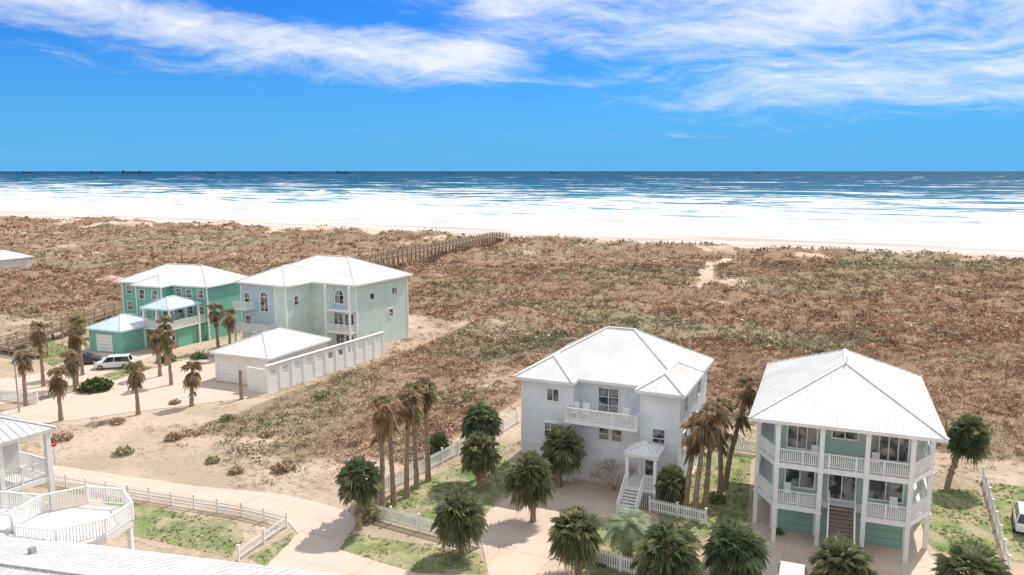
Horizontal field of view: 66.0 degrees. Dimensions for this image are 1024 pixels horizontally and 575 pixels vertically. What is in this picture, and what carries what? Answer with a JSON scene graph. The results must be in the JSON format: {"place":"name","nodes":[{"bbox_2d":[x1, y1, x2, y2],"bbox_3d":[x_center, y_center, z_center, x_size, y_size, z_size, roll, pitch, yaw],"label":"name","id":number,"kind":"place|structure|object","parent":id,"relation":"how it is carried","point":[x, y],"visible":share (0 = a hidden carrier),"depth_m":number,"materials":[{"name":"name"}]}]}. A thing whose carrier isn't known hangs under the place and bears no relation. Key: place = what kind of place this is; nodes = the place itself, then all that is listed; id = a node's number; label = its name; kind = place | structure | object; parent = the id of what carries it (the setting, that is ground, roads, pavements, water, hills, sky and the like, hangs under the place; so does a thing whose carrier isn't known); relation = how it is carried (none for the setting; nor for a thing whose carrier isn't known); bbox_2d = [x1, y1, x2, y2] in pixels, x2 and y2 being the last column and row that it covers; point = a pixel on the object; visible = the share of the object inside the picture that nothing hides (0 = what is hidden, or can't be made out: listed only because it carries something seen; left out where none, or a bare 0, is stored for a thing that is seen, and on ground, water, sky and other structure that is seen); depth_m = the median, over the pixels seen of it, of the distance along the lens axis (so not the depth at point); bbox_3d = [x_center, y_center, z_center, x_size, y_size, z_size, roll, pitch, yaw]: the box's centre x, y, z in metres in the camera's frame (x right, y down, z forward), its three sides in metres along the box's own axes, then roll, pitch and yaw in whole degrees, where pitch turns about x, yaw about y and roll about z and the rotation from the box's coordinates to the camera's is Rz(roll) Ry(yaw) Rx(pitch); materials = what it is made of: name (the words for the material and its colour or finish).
{"place":"outdoors","nodes":[
{"label":"outdoors","id":0,"kind":"place"},
{"bbox_2d":[0,353,151,404],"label":"driveway","id":1,"kind":"structure","parent":0,"point":[33,383],"depth_m":99.15,"materials":[{"name":"concrete"}]},
{"bbox_2d":[93,354,133,369],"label":"parked suv","id":2,"kind":"object","parent":1,"relation":"on","point":[115,360],"visible":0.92,"depth_m":104.30,"materials":[{"name":"white paint"}]},
{"bbox_2d":[0,357,267,423],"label":"driveway","id":3,"kind":"structure","parent":0,"point":[156,392],"depth_m":91.27,"materials":[{"name":"concrete"}]},
{"bbox_2d":[46,365,70,420],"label":"dry palm tree","id":4,"kind":"object","parent":3,"relation":"on","point":[57,384],"visible":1,"depth_m":82.08,"materials":[{"name":"brown plant"}]},
{"bbox_2d":[21,463,457,574],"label":"road","id":5,"kind":"structure","parent":0,"point":[317,541],"depth_m":59.48,"materials":[{"name":"concrete"}]},
{"bbox_2d":[249,533,292,564],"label":"lawn","id":6,"kind":"structure","parent":0,"point":[273,550],"depth_m":54.40,"materials":[{"name":"green plant"}]},
{"bbox_2d":[378,443,509,539],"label":"lawn","id":7,"kind":"structure","parent":0,"point":[491,495],"depth_m":64.78,"materials":[{"name":"green plant"}]},
{"bbox_2d":[366,394,398,515],"bbox_3d":[-9.682,12.780,59.604,2.507,9.801,2.659,0,8,0],"label":"dry palm tree","id":8,"kind":"object","parent":7,"relation":"on","point":[383,420],"visible":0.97,"depth_m":58.90,"materials":[{"name":"brown plant"}]},
{"bbox_2d":[380,394,405,506],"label":"dry palm tree","id":9,"kind":"object","parent":7,"relation":"on","point":[393,497],"visible":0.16,"depth_m":61.22,"materials":[{"name":"brown plant"}]},
{"bbox_2d":[395,387,424,497],"bbox_3d":[-8.175,12.541,63.023,2.447,9.274,2.765,0,8,0],"label":"dry palm tree","id":10,"kind":"object","parent":7,"relation":"on","point":[410,413],"visible":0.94,"depth_m":62.54,"materials":[{"name":"brown plant"}]},
{"bbox_2d":[402,382,426,489],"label":"dry palm tree","id":11,"kind":"object","parent":7,"relation":"on","point":[419,388],"visible":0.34,"depth_m":64.51,"materials":[{"name":"brown plant"}]},
{"bbox_2d":[412,376,438,481],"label":"dry palm tree","id":12,"kind":"object","parent":7,"relation":"on","point":[429,397],"visible":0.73,"depth_m":65.58,"materials":[{"name":"brown plant"}]},
{"bbox_2d":[459,430,501,491],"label":"fan palm tree","id":13,"kind":"object","parent":7,"relation":"on","point":[482,460],"visible":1,"depth_m":63.74,"materials":[{"name":"green plant"}]},
{"bbox_2d":[460,400,502,477],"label":"fan palm tree","id":14,"kind":"object","parent":7,"relation":"on","point":[481,410],"visible":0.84,"depth_m":66.03,"materials":[{"name":"green plant"}]},
{"bbox_2d":[0,211,1023,574],"bbox_3d":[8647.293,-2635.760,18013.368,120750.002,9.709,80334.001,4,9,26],"label":"ground","id":15,"kind":"structure","parent":0,"point":[104,439],"depth_m":120.06,"materials":[{"name":"sand"}]},
{"bbox_2d":[2,442,23,509],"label":"walls","id":16,"kind":"structure","parent":15,"relation":"on","point":[11,458],"depth_m":51.53,"materials":[{"name":"beige"}]},
{"bbox_2d":[0,413,55,446],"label":"roof","id":17,"kind":"structure","parent":16,"relation":"on","point":[13,429],"depth_m":50.05,"materials":[{"name":"white metal"}]},
{"bbox_2d":[11,343,34,405],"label":"dry palm tree","id":18,"kind":"object","parent":15,"relation":"on","point":[23,363],"visible":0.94,"depth_m":87.18,"materials":[{"name":"brown plant"}]},
{"bbox_2d":[0,433,56,510],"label":"porch posts","id":19,"kind":"object","parent":15,"relation":"on","point":[48,457],"visible":0.21,"depth_m":51.23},
{"bbox_2d":[0,466,48,510],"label":"porch decks","id":20,"kind":"object","parent":19,"relation":"on","point":[30,483],"visible":0.3,"depth_m":50.70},
{"bbox_2d":[5,451,50,534],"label":"railings","id":21,"kind":"object","parent":19,"relation":"on","point":[25,458],"visible":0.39,"depth_m":51.19,"materials":[{"name":"white paint"}]},
{"bbox_2d":[27,320,50,386],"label":"dry palm tree","id":22,"kind":"object","parent":15,"relation":"on","point":[38,338],"visible":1,"depth_m":95.02,"materials":[{"name":"brown plant"}]},
{"bbox_2d":[0,300,123,351],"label":"boardwalk","id":23,"kind":"structure","parent":15,"relation":"on","point":[62,327],"depth_m":126.12,"materials":[{"name":"brown wood"}]},
{"bbox_2d":[0,485,134,549],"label":"railed lookout deck","id":24,"kind":"structure","parent":15,"relation":"on","point":[93,524],"depth_m":44.21,"materials":[{"name":"beige"}]},
{"bbox_2d":[59,349,81,391],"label":"dry palm tree","id":25,"kind":"object","parent":15,"relation":"on","point":[72,366],"visible":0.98,"depth_m":93.16,"materials":[{"name":"brown plant"}]},
{"bbox_2d":[65,325,88,385],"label":"dry palm tree","id":26,"kind":"object","parent":15,"relation":"on","point":[75,341],"visible":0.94,"depth_m":95.34,"materials":[{"name":"brown plant"}]},
{"bbox_2d":[77,375,114,393],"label":"green bush","id":27,"kind":"object","parent":15,"relation":"on","point":[95,384],"visible":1,"depth_m":93.66,"materials":[{"name":"green plant"}]},
{"bbox_2d":[89,328,155,353],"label":"garage walls","id":28,"kind":"structure","parent":15,"relation":"on","point":[128,341],"depth_m":114.71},
{"bbox_2d":[86,313,154,332],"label":"garage roof","id":29,"kind":"structure","parent":28,"relation":"on","point":[122,323],"depth_m":114.86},
{"bbox_2d":[122,360,145,414],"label":"dry palm tree","id":30,"kind":"object","parent":15,"relation":"on","point":[135,379],"visible":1,"depth_m":84.09,"materials":[{"name":"brown plant"}]},
{"bbox_2d":[45,473,287,561],"bbox_3d":[-27.327,16.661,61.765,24.853,1.370,5.512,5,10,32],"label":"picket fence","id":31,"kind":"object","parent":15,"relation":"on","point":[171,501],"visible":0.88,"depth_m":60.73,"materials":[{"name":"white paint"}]},
{"bbox_2d":[155,330,178,384],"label":"dry palm tree","id":32,"kind":"object","parent":15,"relation":"on","point":[167,345],"visible":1,"depth_m":95.86,"materials":[{"name":"brown plant"}]},
{"bbox_2d":[0,533,337,574],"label":"roof wing","id":33,"kind":"structure","parent":15,"relation":"on","point":[21,555],"depth_m":36.73,"materials":[{"name":"metal"}]},
{"bbox_2d":[103,497,244,555],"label":"lawn","id":34,"kind":"structure","parent":15,"relation":"on","point":[234,535],"depth_m":57.73,"materials":[{"name":"green plant"}]},
{"bbox_2d":[123,283,241,339],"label":"walls","id":35,"kind":"structure","parent":15,"relation":"on","point":[226,296],"depth_m":123.44,"materials":[{"name":"teal"}]},
{"bbox_2d":[121,283,210,347],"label":"corner trim","id":36,"kind":"structure","parent":35,"relation":"attached to","point":[169,314],"depth_m":121.18,"materials":[{"name":"white paint"}]},
{"bbox_2d":[140,295,200,310],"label":"porch roof","id":37,"kind":"structure","parent":36,"relation":"on","point":[171,303],"depth_m":116.58,"materials":[{"name":"blue metal"}]},
{"bbox_2d":[116,263,247,287],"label":"roof","id":38,"kind":"structure","parent":35,"relation":"on","point":[192,275],"depth_m":125.79,"materials":[{"name":"white metal"}]},
{"bbox_2d":[173,323,204,346],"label":"wall","id":39,"kind":"structure","parent":15,"relation":"on","point":[188,335],"depth_m":119.24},
{"bbox_2d":[180,361,202,406],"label":"dry palm tree","id":40,"kind":"object","parent":15,"relation":"on","point":[192,380],"visible":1,"depth_m":87.33,"materials":[{"name":"brown plant"}]},
{"bbox_2d":[241,284,274,337],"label":"wall","id":41,"kind":"structure","parent":15,"relation":"on","point":[262,318],"depth_m":114.67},
{"bbox_2d":[234,264,310,287],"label":"roof entry block","id":42,"kind":"structure","parent":41,"relation":"on","point":[286,276],"depth_m":114.88,"materials":[{"name":"metal"}]},
{"bbox_2d":[209,328,331,384],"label":"detached garage","id":43,"kind":"structure","parent":15,"relation":"on","point":[260,350],"depth_m":97.96,"materials":[{"name":"white metal"}]},
{"bbox_2d":[217,360,264,384],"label":"garage doors","id":44,"kind":"structure","parent":43,"relation":"in","point":[234,371],"depth_m":97.45,"materials":[{"name":"white paint"}]},
{"bbox_2d":[247,331,384,393],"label":"panels","id":45,"kind":"object","parent":15,"relation":"on","point":[261,380],"visible":1,"depth_m":99.53,"materials":[{"name":"white paint"}]},
{"bbox_2d":[275,277,407,350],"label":"walls","id":46,"kind":"structure","parent":15,"relation":"on","point":[306,314],"depth_m":116.20,"materials":[{"name":"green"}]},
{"bbox_2d":[234,306,356,334],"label":"balcony deck","id":47,"kind":"structure","parent":46,"relation":"attached to","point":[328,330],"depth_m":113.86,"materials":[{"name":"white paint"}]},
{"bbox_2d":[233,300,355,331],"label":"railings","id":48,"kind":"object","parent":47,"relation":"on","point":[248,304],"visible":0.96,"depth_m":113.54,"materials":[{"name":"white paint"}]},
{"bbox_2d":[245,287,396,347],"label":"window glass","id":49,"kind":"object","parent":46,"relation":"in","point":[264,297],"visible":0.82,"depth_m":114.53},
{"bbox_2d":[234,277,408,351],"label":"corner trim","id":50,"kind":"structure","parent":46,"relation":"attached to","point":[349,311],"depth_m":113.38,"materials":[{"name":"white paint"}]},
{"bbox_2d":[291,255,412,286],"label":"roof","id":51,"kind":"structure","parent":46,"relation":"on","point":[339,270],"depth_m":118.12,"materials":[{"name":"white metal"}]},
{"bbox_2d":[334,455,384,530],"bbox_3d":[-11.059,15.072,57.475,3.544,5.889,3.693,-5,10,-30],"label":"fan palm tree","id":52,"kind":"object","parent":15,"relation":"on","point":[355,472],"visible":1,"depth_m":56.77,"materials":[{"name":"green plant"}]},
{"bbox_2d":[340,533,487,574],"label":"lawn","id":53,"kind":"structure","parent":15,"relation":"on","point":[405,557],"depth_m":53.83,"materials":[{"name":"green plant"}]},
{"bbox_2d":[429,482,489,557],"bbox_3d":[-3.677,15.912,53.401,4.275,5.406,3.913,-6,10,-37],"label":"fan palm tree","id":54,"kind":"object","parent":53,"relation":"on","point":[456,526],"visible":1,"depth_m":52.49,"materials":[{"name":"green plant"}]},
{"bbox_2d":[362,504,479,547],"bbox_3d":[-6.911,17.192,57.488,10.788,1.570,0.289,5,10,29],"label":"picket fence","id":55,"kind":"object","parent":15,"relation":"on","point":[421,526],"visible":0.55,"depth_m":57.97,"materials":[{"name":"white paint"}]},
{"bbox_2d":[352,232,509,267],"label":"boardwalk","id":56,"kind":"structure","parent":15,"relation":"on","point":[394,255],"depth_m":226.22,"materials":[{"name":"brown wood"}]},
{"bbox_2d":[366,410,517,507],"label":"picket fence","id":57,"kind":"object","parent":15,"relation":"on","point":[448,452],"visible":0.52,"depth_m":70.36,"materials":[{"name":"white paint"}]},
{"bbox_2d":[0,215,1022,273],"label":"dune scrub","id":58,"kind":"object","parent":15,"relation":"on","point":[377,250],"visible":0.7,"depth_m":253.77,"materials":[{"name":"brown plant"}]},
{"bbox_2d":[0,256,1023,357],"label":"dune scrub","id":59,"kind":"object","parent":15,"relation":"on","point":[665,308],"visible":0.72,"depth_m":157.87,"materials":[{"name":"brown plant"}]},
{"bbox_2d":[0,321,1023,488],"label":"dune scrub","id":60,"kind":"object","parent":15,"relation":"on","point":[465,392],"visible":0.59,"depth_m":96.06,"materials":[{"name":"brown plant"}]},
{"bbox_2d":[30,344,1023,574],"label":"lawn grass","id":61,"kind":"structure","parent":15,"relation":"on","point":[711,505],"depth_m":59.74,"materials":[{"name":"green plant"}]},
{"bbox_2d":[503,449,556,522],"bbox_3d":[1.324,14.828,58.737,4.207,6.023,4.226,-2,9,-15],"label":"fan palm tree","id":62,"kind":"object","parent":15,"relation":"on","point":[528,476],"visible":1,"depth_m":57.70,"materials":[{"name":"green plant"}]},
{"bbox_2d":[540,424,587,487],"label":"fan palm tree","id":63,"kind":"object","parent":15,"relation":"on","point":[561,458],"visible":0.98,"depth_m":64.26,"materials":[{"name":"green plant"}]},
{"bbox_2d":[547,504,604,574],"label":"fan palm tree","id":64,"kind":"object","parent":15,"relation":"on","point":[570,539],"visible":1,"depth_m":50.00,"materials":[{"name":"green plant"}]},
{"bbox_2d":[581,550,636,574],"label":"picket fence","id":65,"kind":"object","parent":15,"relation":"on","point":[621,561],"visible":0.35,"depth_m":51.67,"materials":[{"name":"white paint"}]},
{"bbox_2d":[523,371,706,494],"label":"walls","id":66,"kind":"structure","parent":15,"relation":"on","point":[661,412],"depth_m":65.97,"materials":[{"name":"white"}]},
{"bbox_2d":[513,346,577,385],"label":"roof wing","id":67,"kind":"structure","parent":66,"relation":"on","point":[554,368],"depth_m":66.46,"materials":[{"name":"metal"}]},
{"bbox_2d":[521,380,680,491],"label":"corner trim","id":68,"kind":"structure","parent":66,"relation":"attached to","point":[641,416],"depth_m":63.73,"materials":[{"name":"white paint"}]},
{"bbox_2d":[564,410,656,493],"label":"balcony deck","id":69,"kind":"structure","parent":66,"relation":"attached to","point":[635,480],"depth_m":63.63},
{"bbox_2d":[565,404,639,428],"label":"railings","id":70,"kind":"object","parent":69,"relation":"on","point":[568,408],"visible":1,"depth_m":63.67,"materials":[{"name":"white paint"}]},
{"bbox_2d":[523,326,714,390],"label":"roof","id":71,"kind":"structure","parent":66,"relation":"on","point":[622,357],"depth_m":67.26,"materials":[{"name":"white metal"}]},
{"bbox_2d":[544,380,700,476],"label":"window trim","id":72,"kind":"structure","parent":66,"relation":"attached to","point":[608,405],"depth_m":65.70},
{"bbox_2d":[545,381,699,474],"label":"window glass","id":73,"kind":"object","parent":66,"relation":"in","point":[660,434],"visible":0.51,"depth_m":65.94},
{"bbox_2d":[623,440,666,460],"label":"porch roof","id":74,"kind":"structure","parent":66,"relation":"attached to","point":[645,449],"depth_m":61.24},
{"bbox_2d":[634,361,704,398],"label":"roof wing","id":75,"kind":"structure","parent":66,"relation":"on","point":[666,384],"depth_m":62.48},
{"bbox_2d":[616,474,643,516],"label":"porch steps","id":76,"kind":"structure","parent":15,"relation":"on","point":[621,497],"depth_m":60.61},
{"bbox_2d":[629,518,706,574],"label":"fan palm tree","id":77,"kind":"object","parent":15,"relation":"on","point":[658,552],"visible":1,"depth_m":47.22,"materials":[{"name":"green plant"}]},
{"bbox_2d":[654,462,685,511],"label":"fan palm tree","id":78,"kind":"object","parent":15,"relation":"on","point":[671,490],"visible":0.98,"depth_m":60.30,"materials":[{"name":"green plant"}]},
{"bbox_2d":[648,496,707,524],"bbox_3d":[12.500,16.928,59.617,4.637,1.470,0.246,5,10,30],"label":"picket fence","id":79,"kind":"object","parent":15,"relation":"on","point":[675,506],"visible":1,"depth_m":59.54,"materials":[{"name":"white paint"}]},
{"bbox_2d":[700,514,771,574],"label":"fan palm tree","id":80,"kind":"object","parent":15,"relation":"on","point":[739,542],"visible":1,"depth_m":47.48,"materials":[{"name":"green plant"}]},
{"bbox_2d":[751,497,931,568],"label":"foundation slab","id":81,"kind":"structure","parent":15,"relation":"on","point":[918,555],"depth_m":55.62,"materials":[{"name":"concrete"}]},
{"bbox_2d":[778,425,910,547],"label":"walls","id":82,"kind":"structure","parent":81,"relation":"on","point":[845,447],"depth_m":55.68,"materials":[{"name":"teal"}]},
{"bbox_2d":[777,508,902,547],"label":"garage doors","id":83,"kind":"structure","parent":82,"relation":"attached to","point":[791,519],"depth_m":55.46,"materials":[{"name":"paint"}]},
{"bbox_2d":[776,425,910,548],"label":"window trim","id":84,"kind":"structure","parent":82,"relation":"attached to","point":[840,499],"depth_m":55.50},
{"bbox_2d":[786,426,908,501],"bbox_3d":[25.073,11.796,60.039,9.040,5.100,9.920,3,9,22],"label":"window glass","id":85,"kind":"object","parent":82,"relation":"in","point":[876,489],"visible":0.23,"depth_m":55.41,"materials":[{"name":"glass"}]},
{"bbox_2d":[748,349,949,442],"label":"roof","id":86,"kind":"structure","parent":82,"relation":"on","point":[856,393],"depth_m":55.44,"materials":[{"name":"white metal"}]},
{"bbox_2d":[807,531,879,574],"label":"fan palm tree","id":87,"kind":"object","parent":15,"relation":"on","point":[840,551],"visible":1,"depth_m":45.94,"materials":[{"name":"green plant"}]},
{"bbox_2d":[752,422,935,563],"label":"porch posts","id":88,"kind":"object","parent":15,"relation":"on","point":[820,472],"visible":0.53,"depth_m":53.94,"materials":[{"name":"wood"}]},
{"bbox_2d":[828,505,852,569],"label":"stair treads","id":89,"kind":"object","parent":88,"relation":"attached to","point":[841,519],"visible":0.4,"depth_m":54.11,"materials":[{"name":"brown wood"}]},
{"bbox_2d":[755,423,931,526],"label":"porch decks","id":90,"kind":"object","parent":88,"relation":"on","point":[769,461],"visible":0.47,"depth_m":54.75,"materials":[{"name":"wood"}]},
{"bbox_2d":[757,422,931,543],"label":"railings","id":91,"kind":"object","parent":90,"relation":"on","point":[921,466],"visible":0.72,"depth_m":53.69,"materials":[{"name":"white paint"}]},
{"bbox_2d":[944,411,992,488],"bbox_3d":[37.516,13.512,65.133,4.123,6.770,4.187,0,8,0],"label":"fan palm tree","id":92,"kind":"object","parent":15,"relation":"on","point":[966,442],"visible":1,"depth_m":64.22,"materials":[{"name":"green plant"}]},
{"bbox_2d":[930,537,1012,574],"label":"fan palm tree","id":93,"kind":"object","parent":15,"relation":"on","point":[981,558],"visible":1,"depth_m":44.89,"materials":[{"name":"green plant"}]},
{"bbox_2d":[981,466,1011,571],"bbox_3d":[36.050,16.988,58.868,0.240,1.570,17.460,4,9,26],"label":"picket fence","id":94,"kind":"object","parent":15,"relation":"on","point":[994,515],"visible":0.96,"depth_m":57.62,"materials":[{"name":"white paint"}]},
{"bbox_2d":[990,483,1023,561],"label":"lawn","id":95,"kind":"structure","parent":15,"relation":"on","point":[1005,509],"depth_m":60.26,"materials":[{"name":"green plant"}]},
{"bbox_2d":[0,171,1023,247],"bbox_3d":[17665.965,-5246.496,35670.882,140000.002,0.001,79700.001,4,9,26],"label":"sea","id":96,"kind":"structure","parent":0,"point":[974,208],"depth_m":729.26,"materials":[{"name":"liquid"}]},
{"bbox_2d":[0,0,1023,170],"label":"sky","id":97,"kind":"structure","parent":0,"point":[86,85],"materials":[{"name":"blue"}]},
{"bbox_2d":[480,481,636,574],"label":"driveway","id":98,"kind":"structure","parent":0,"point":[514,541],"depth_m":57.67,"materials":[{"name":"concrete"}]},
{"bbox_2d":[588,455,636,489],"bbox_3d":[8.272,15.351,64.680,4.652,2.712,3.465,-7,11,-39],"label":"bare shrub","id":99,"kind":"object","parent":98,"relation":"on","point":[608,473],"visible":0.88,"depth_m":64.36,"materials":[{"name":"plant"}]},
{"bbox_2d":[573,520,646,574],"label":"lawn","id":100,"kind":"structure","parent":0,"point":[600,570],"depth_m":52.33,"materials":[{"name":"green plant"}]},
{"bbox_2d":[598,505,652,564],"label":"feather palm tree","id":101,"kind":"object","parent":100,"relation":"on","point":[629,523],"visible":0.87,"depth_m":51.87,"materials":[{"name":"green plant"}]},
{"bbox_2d":[656,451,750,538],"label":"lawn","id":102,"kind":"structure","parent":0,"point":[736,465],"depth_m":63.59,"materials":[{"name":"green plant"}]},
{"bbox_2d":[679,417,707,515],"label":"dry palm tree","id":103,"kind":"object","parent":102,"relation":"on","point":[687,441],"visible":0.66,"depth_m":59.22,"materials":[{"name":"brown plant"}]},
{"bbox_2d":[690,408,721,520],"bbox_3d":[14.324,13.301,58.867,2.558,8.981,2.215,0,8,0],"label":"dry palm tree","id":104,"kind":"object","parent":102,"relation":"on","point":[705,432],"visible":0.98,"depth_m":58.24,"materials":[{"name":"brown plant"}]},
{"bbox_2d":[701,399,728,516],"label":"dry palm tree","id":105,"kind":"object","parent":102,"relation":"on","point":[720,409],"visible":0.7,"depth_m":58.89,"materials":[{"name":"brown plant"}]},
{"bbox_2d":[709,396,735,493],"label":"dry palm tree","id":106,"kind":"object","parent":102,"relation":"on","point":[721,449],"visible":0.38,"depth_m":63.63,"materials":[{"name":"brown plant"}]},
{"bbox_2d":[723,373,760,489],"bbox_3d":[19.016,11.892,65.337,3.410,9.889,2.587,0,8,0],"label":"dry palm tree","id":107,"kind":"object","parent":102,"relation":"on","point":[747,395],"visible":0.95,"depth_m":64.73,"materials":[{"name":"brown plant"}]},
{"bbox_2d":[761,541,937,574],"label":"driveway","id":108,"kind":"structure","parent":0,"point":[788,553],"depth_m":52.80,"materials":[{"name":"concrete"}]},
{"bbox_2d":[921,489,997,554],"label":"lawn","id":109,"kind":"structure","parent":0,"point":[981,531],"depth_m":59.05,"materials":[{"name":"green plant"}]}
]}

